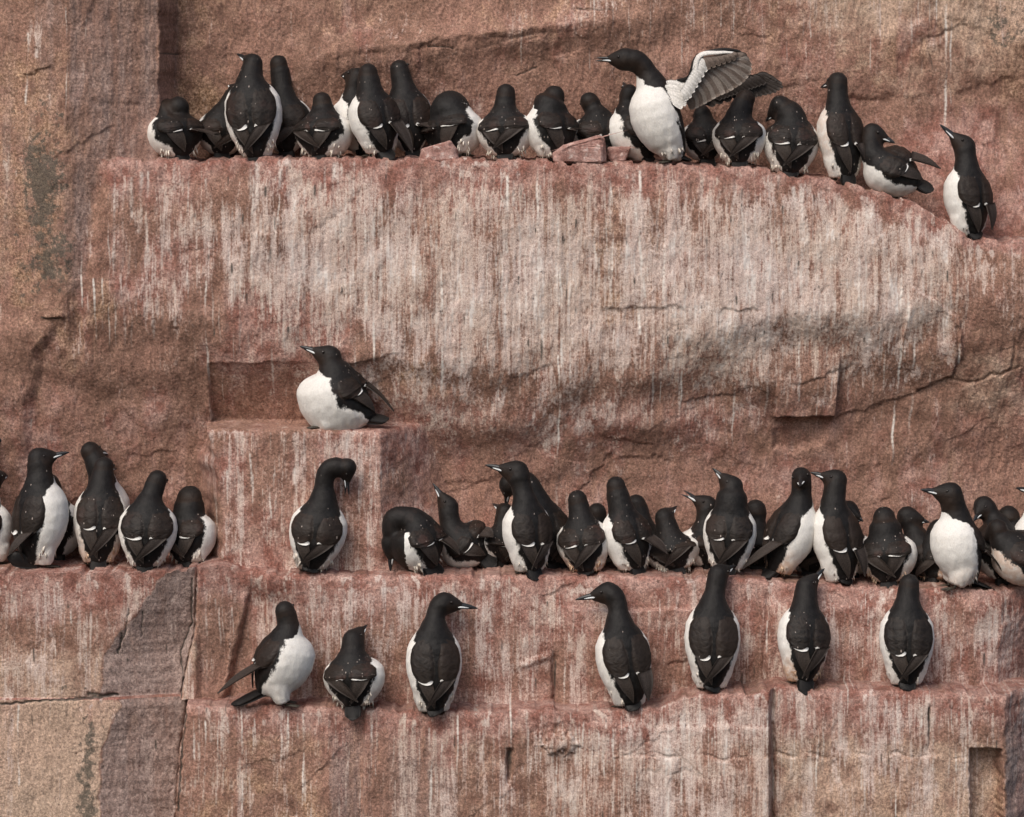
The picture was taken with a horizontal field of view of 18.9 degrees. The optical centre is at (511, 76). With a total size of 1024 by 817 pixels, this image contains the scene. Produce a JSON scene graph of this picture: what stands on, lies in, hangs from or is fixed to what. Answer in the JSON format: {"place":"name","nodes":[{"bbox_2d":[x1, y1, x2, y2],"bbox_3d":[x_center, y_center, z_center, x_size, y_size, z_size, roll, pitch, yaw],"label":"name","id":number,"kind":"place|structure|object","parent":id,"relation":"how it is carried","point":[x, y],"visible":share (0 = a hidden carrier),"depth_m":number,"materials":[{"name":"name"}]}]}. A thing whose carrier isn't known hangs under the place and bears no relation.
{"place":"outdoors","nodes":[
{"label":"outdoors","id":0,"kind":"place"},
{"bbox_2d":[0,0,1023,816],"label":"cliff","id":1,"kind":"structure","parent":0,"point":[656,336],"depth_m":9.99,"materials":[{"name":"stone"}]},
{"bbox_2d":[0,470,11,563],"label":"guillemot","id":2,"kind":"object","parent":1,"relation":"on","point":[5,527],"visible":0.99,"depth_m":9.93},
{"bbox_2d":[7,448,68,568],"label":"guillemot","id":3,"kind":"object","parent":1,"relation":"on","point":[40,518],"visible":1,"depth_m":9.84,"materials":[{"name":"black"}]},
{"bbox_2d":[53,475,77,560],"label":"guillemot","id":4,"kind":"object","parent":1,"relation":"on","point":[68,544],"visible":0.21,"depth_m":10.01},
{"bbox_2d":[73,457,126,569],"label":"guillemot","id":5,"kind":"object","parent":1,"relation":"on","point":[100,508],"visible":0.95,"depth_m":9.89,"materials":[{"name":"black"}]},
{"bbox_2d":[80,441,129,506],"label":"guillemot","id":6,"kind":"object","parent":1,"relation":"on","point":[92,453],"visible":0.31,"depth_m":10.04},
{"bbox_2d":[118,470,177,571],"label":"guillemot","id":7,"kind":"object","parent":1,"relation":"on","point":[147,528],"visible":1,"depth_m":9.83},
{"bbox_2d":[147,96,213,159],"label":"guillemot","id":8,"kind":"object","parent":1,"relation":"on","point":[176,129],"visible":1,"depth_m":10.07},
{"bbox_2d":[169,486,216,566],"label":"guillemot","id":9,"kind":"object","parent":1,"relation":"on","point":[196,537],"visible":0.89,"depth_m":9.91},
{"bbox_2d":[199,83,237,158],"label":"guillemot","id":10,"kind":"object","parent":1,"relation":"on","point":[220,143],"visible":0.52,"depth_m":10.19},
{"bbox_2d":[225,53,281,161],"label":"guillemot","id":11,"kind":"object","parent":1,"relation":"on","point":[253,113],"visible":0.99,"depth_m":10.05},
{"bbox_2d":[217,601,314,707],"bbox_3d":[-0.761,1.822,9.685,0.289,0.328,0.180,0,0,-32],"label":"guillemot","id":12,"kind":"object","parent":1,"relation":"on","point":[283,660],"visible":1,"depth_m":9.66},
{"bbox_2d":[270,55,309,156],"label":"guillemot","id":13,"kind":"object","parent":1,"relation":"on","point":[295,110],"visible":0.59,"depth_m":10.22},
{"bbox_2d":[289,457,356,573],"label":"guillemot","id":14,"kind":"object","parent":1,"relation":"on","point":[318,530],"visible":1,"depth_m":9.79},
{"bbox_2d":[292,92,353,158],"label":"guillemot","id":15,"kind":"object","parent":1,"relation":"on","point":[321,129],"visible":0.94,"depth_m":10.06,"materials":[{"name":"black"}]},
{"bbox_2d":[297,345,393,429],"bbox_3d":[-0.557,1.024,9.960,0.294,0.307,0.215,0,0,42],"label":"guillemot","id":16,"kind":"object","parent":1,"relation":"on","point":[332,393],"visible":0.98,"depth_m":9.91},
{"bbox_2d":[334,68,366,156],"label":"guillemot","id":17,"kind":"object","parent":1,"relation":"on","point":[343,103],"visible":0.25,"depth_m":10.19,"materials":[{"name":"black"}]},
{"bbox_2d":[323,625,384,720],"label":"guillemot","id":18,"kind":"object","parent":1,"relation":"on","point":[354,677],"visible":1,"depth_m":9.67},
{"bbox_2d":[348,63,412,159],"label":"guillemot","id":19,"kind":"object","parent":1,"relation":"on","point":[377,125],"visible":1,"depth_m":10.03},
{"bbox_2d":[389,59,430,156],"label":"guillemot","id":20,"kind":"object","parent":1,"relation":"on","point":[408,97],"visible":0.77,"depth_m":10.16,"materials":[{"name":"black"}]},
{"bbox_2d":[381,506,459,575],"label":"guillemot","id":21,"kind":"object","parent":1,"relation":"on","point":[413,539],"visible":1,"depth_m":9.83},
{"bbox_2d":[419,140,458,161],"bbox_3d":[-0.239,0.243,10.062,0.135,0.071,0.094,0,0,0],"label":"loose stone","id":22,"kind":"object","parent":1,"relation":"on","point":[442,151],"visible":1,"depth_m":10.02,"materials":[{"name":"stone"}]},
{"bbox_2d":[406,592,477,716],"bbox_3d":[-0.237,1.825,9.708,0.201,0.381,0.180,0,0,26],"label":"guillemot","id":23,"kind":"object","parent":1,"relation":"on","point":[433,661],"visible":1,"depth_m":9.66,"materials":[{"name":"black"}]},
{"bbox_2d":[420,91,481,156],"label":"guillemot","id":24,"kind":"object","parent":1,"relation":"on","point":[455,119],"visible":0.86,"depth_m":10.09,"materials":[{"name":"black"}]},
{"bbox_2d":[432,483,496,568],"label":"guillemot","id":25,"kind":"object","parent":1,"relation":"on","point":[469,537],"visible":0.96,"depth_m":9.94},
{"bbox_2d":[484,503,510,566],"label":"guillemot","id":26,"kind":"object","parent":1,"relation":"on","point":[495,546],"visible":0.42,"depth_m":9.97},
{"bbox_2d":[477,84,529,159],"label":"guillemot","id":27,"kind":"object","parent":1,"relation":"on","point":[503,127],"visible":0.98,"depth_m":10.05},
{"bbox_2d":[485,460,552,580],"bbox_3d":[0.040,1.423,9.868,0.162,0.376,0.201,0,0,-40],"label":"guillemot","id":28,"kind":"object","parent":1,"relation":"on","point":[527,530],"visible":1,"depth_m":9.81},
{"bbox_2d":[499,472,567,568],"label":"guillemot","id":29,"kind":"object","parent":1,"relation":"on","point":[557,515],"visible":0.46,"depth_m":9.96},
{"bbox_2d":[527,86,594,161],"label":"guillemot","id":30,"kind":"object","parent":1,"relation":"on","point":[553,123],"visible":0.98,"depth_m":10.05,"materials":[{"name":"black"}]},
{"bbox_2d":[556,553,567,568],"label":"guillemot","id":31,"kind":"object","parent":1,"relation":"on","point":[560,560],"visible":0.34,"depth_m":9.94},
{"bbox_2d":[556,490,607,575],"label":"guillemot","id":32,"kind":"object","parent":1,"relation":"on","point":[581,543],"visible":1,"depth_m":9.85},
{"bbox_2d":[552,131,622,162],"bbox_3d":[0.252,0.227,10.049,0.256,0.108,0.114,0,0,0],"label":"loose stone","id":33,"kind":"object","parent":1,"relation":"on","point":[592,149],"visible":1,"depth_m":10.00,"materials":[{"name":"pink stone"}]},
{"bbox_2d":[573,92,612,159],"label":"guillemot","id":34,"kind":"object","parent":1,"relation":"on","point":[597,116],"visible":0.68,"depth_m":10.16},
{"bbox_2d":[590,503,611,563],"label":"guillemot","id":35,"kind":"object","parent":1,"relation":"on","point":[598,511],"visible":0.08,"depth_m":10.03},
{"bbox_2d":[575,582,652,711],"bbox_3d":[0.322,1.800,9.716,0.243,0.394,0.177,0,0,0],"label":"guillemot","id":36,"kind":"object","parent":1,"relation":"on","point":[623,654],"visible":1,"depth_m":9.66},
{"bbox_2d":[607,146,631,160],"bbox_3d":[0.350,0.251,10.092,0.084,0.054,0.091,0,0,-34],"label":"loose stone","id":37,"kind":"object","parent":1,"relation":"on","point":[620,153],"visible":0.99,"depth_m":10.06,"materials":[{"name":"stone"}]},
{"bbox_2d":[609,82,654,161],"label":"guillemot","id":38,"kind":"object","parent":1,"relation":"on","point":[620,121],"visible":0.52,"depth_m":10.12,"materials":[{"name":"black"}]},
{"bbox_2d":[603,476,667,574],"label":"guillemot","id":39,"kind":"object","parent":1,"relation":"on","point":[630,538],"visible":1,"depth_m":9.85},
{"bbox_2d":[630,494,655,566],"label":"guillemot","id":40,"kind":"object","parent":1,"relation":"on","point":[640,504],"visible":0.27,"depth_m":10.03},
{"bbox_2d":[648,506,699,573],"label":"guillemot","id":41,"kind":"object","parent":1,"relation":"on","point":[682,548],"visible":0.98,"depth_m":9.91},
{"bbox_2d":[596,48,782,162],"bbox_3d":[0.585,0.098,10.057,0.626,0.384,0.246,0,0,0],"label":"guillemot","id":42,"kind":"object","parent":1,"relation":"on","point":[659,101],"visible":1,"depth_m":9.98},
{"bbox_2d":[681,490,715,568],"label":"guillemot","id":43,"kind":"object","parent":1,"relation":"on","point":[704,505],"visible":0.43,"depth_m":9.99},
{"bbox_2d":[685,104,719,165],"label":"guillemot","id":44,"kind":"object","parent":1,"relation":"on","point":[699,144],"visible":0.8,"depth_m":10.15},
{"bbox_2d":[684,564,740,692],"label":"guillemot","id":45,"kind":"object","parent":1,"relation":"on","point":[712,639],"visible":1,"depth_m":9.68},
{"bbox_2d":[703,468,756,574],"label":"guillemot","id":46,"kind":"object","parent":1,"relation":"on","point":[729,532],"visible":0.94,"depth_m":9.85,"materials":[{"name":"black"}]},
{"bbox_2d":[712,89,765,166],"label":"guillemot","id":47,"kind":"object","parent":1,"relation":"on","point":[739,135],"visible":1,"depth_m":10.06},
{"bbox_2d":[747,499,766,570],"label":"guillemot","id":48,"kind":"object","parent":1,"relation":"on","point":[757,510],"visible":0.28,"depth_m":10.01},
{"bbox_2d":[742,467,815,578],"bbox_3d":[0.878,1.435,9.874,0.233,0.355,0.170,0,0,-43],"label":"guillemot","id":49,"kind":"object","parent":1,"relation":"on","point":[787,546],"visible":1,"depth_m":9.85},
{"bbox_2d":[763,95,818,176],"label":"guillemot","id":50,"kind":"object","parent":1,"relation":"on","point":[791,147],"visible":0.98,"depth_m":10.07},
{"bbox_2d":[777,568,830,694],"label":"guillemot","id":51,"kind":"object","parent":1,"relation":"on","point":[803,636],"visible":1,"depth_m":9.68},
{"bbox_2d":[796,547,821,575],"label":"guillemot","id":52,"kind":"object","parent":1,"relation":"on","point":[809,564],"visible":0.2,"depth_m":9.97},
{"bbox_2d":[810,469,867,584],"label":"guillemot","id":53,"kind":"object","parent":1,"relation":"on","point":[840,551],"visible":1,"depth_m":9.83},
{"bbox_2d":[817,72,864,185],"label":"guillemot","id":54,"kind":"object","parent":1,"relation":"on","point":[840,126],"visible":1,"depth_m":10.05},
{"bbox_2d":[846,500,866,577],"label":"guillemot","id":55,"kind":"object","parent":1,"relation":"on","point":[853,507],"visible":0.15,"depth_m":9.98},
{"bbox_2d":[863,506,917,588],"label":"guillemot","id":56,"kind":"object","parent":1,"relation":"on","point":[891,550],"visible":0.96,"depth_m":9.84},
{"bbox_2d":[860,123,940,197],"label":"guillemot","id":57,"kind":"object","parent":1,"relation":"on","point":[893,171],"visible":1,"depth_m":10.02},
{"bbox_2d":[879,574,934,690],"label":"guillemot","id":58,"kind":"object","parent":1,"relation":"on","point":[906,637],"visible":1,"depth_m":9.67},
{"bbox_2d":[897,506,928,580],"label":"guillemot","id":59,"kind":"object","parent":1,"relation":"on","point":[911,521],"visible":0.43,"depth_m":9.98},
{"bbox_2d":[915,519,944,582],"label":"guillemot","id":60,"kind":"object","parent":1,"relation":"on","point":[928,569],"visible":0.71,"depth_m":9.90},
{"bbox_2d":[920,482,1005,590],"bbox_3d":[1.445,1.475,9.834,0.212,0.354,0.194,0,0,35],"label":"guillemot","id":61,"kind":"object","parent":1,"relation":"on","point":[957,545],"visible":1,"depth_m":9.78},
{"bbox_2d":[939,124,996,239],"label":"guillemot","id":62,"kind":"object","parent":1,"relation":"on","point":[970,205],"visible":0.99,"depth_m":10.01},
{"bbox_2d":[973,496,1015,585],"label":"guillemot","id":63,"kind":"object","parent":1,"relation":"on","point":[986,510],"visible":0.49,"depth_m":9.97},
{"bbox_2d":[984,519,1023,585],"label":"guillemot","id":64,"kind":"object","parent":1,"relation":"on","point":[1007,547],"visible":0.99,"depth_m":9.83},
{"bbox_2d":[999,505,1019,526],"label":"guillemot","id":65,"kind":"object","parent":1,"relation":"on","point":[1011,513],"visible":0.19,"depth_m":10.02,"materials":[{"name":"black"}]},
{"bbox_2d":[1015,487,1023,529],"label":"guillemot","id":66,"kind":"object","parent":1,"relation":"on","point":[1019,525],"visible":0.39,"depth_m":9.97,"materials":[{"name":"white"}]}
]}

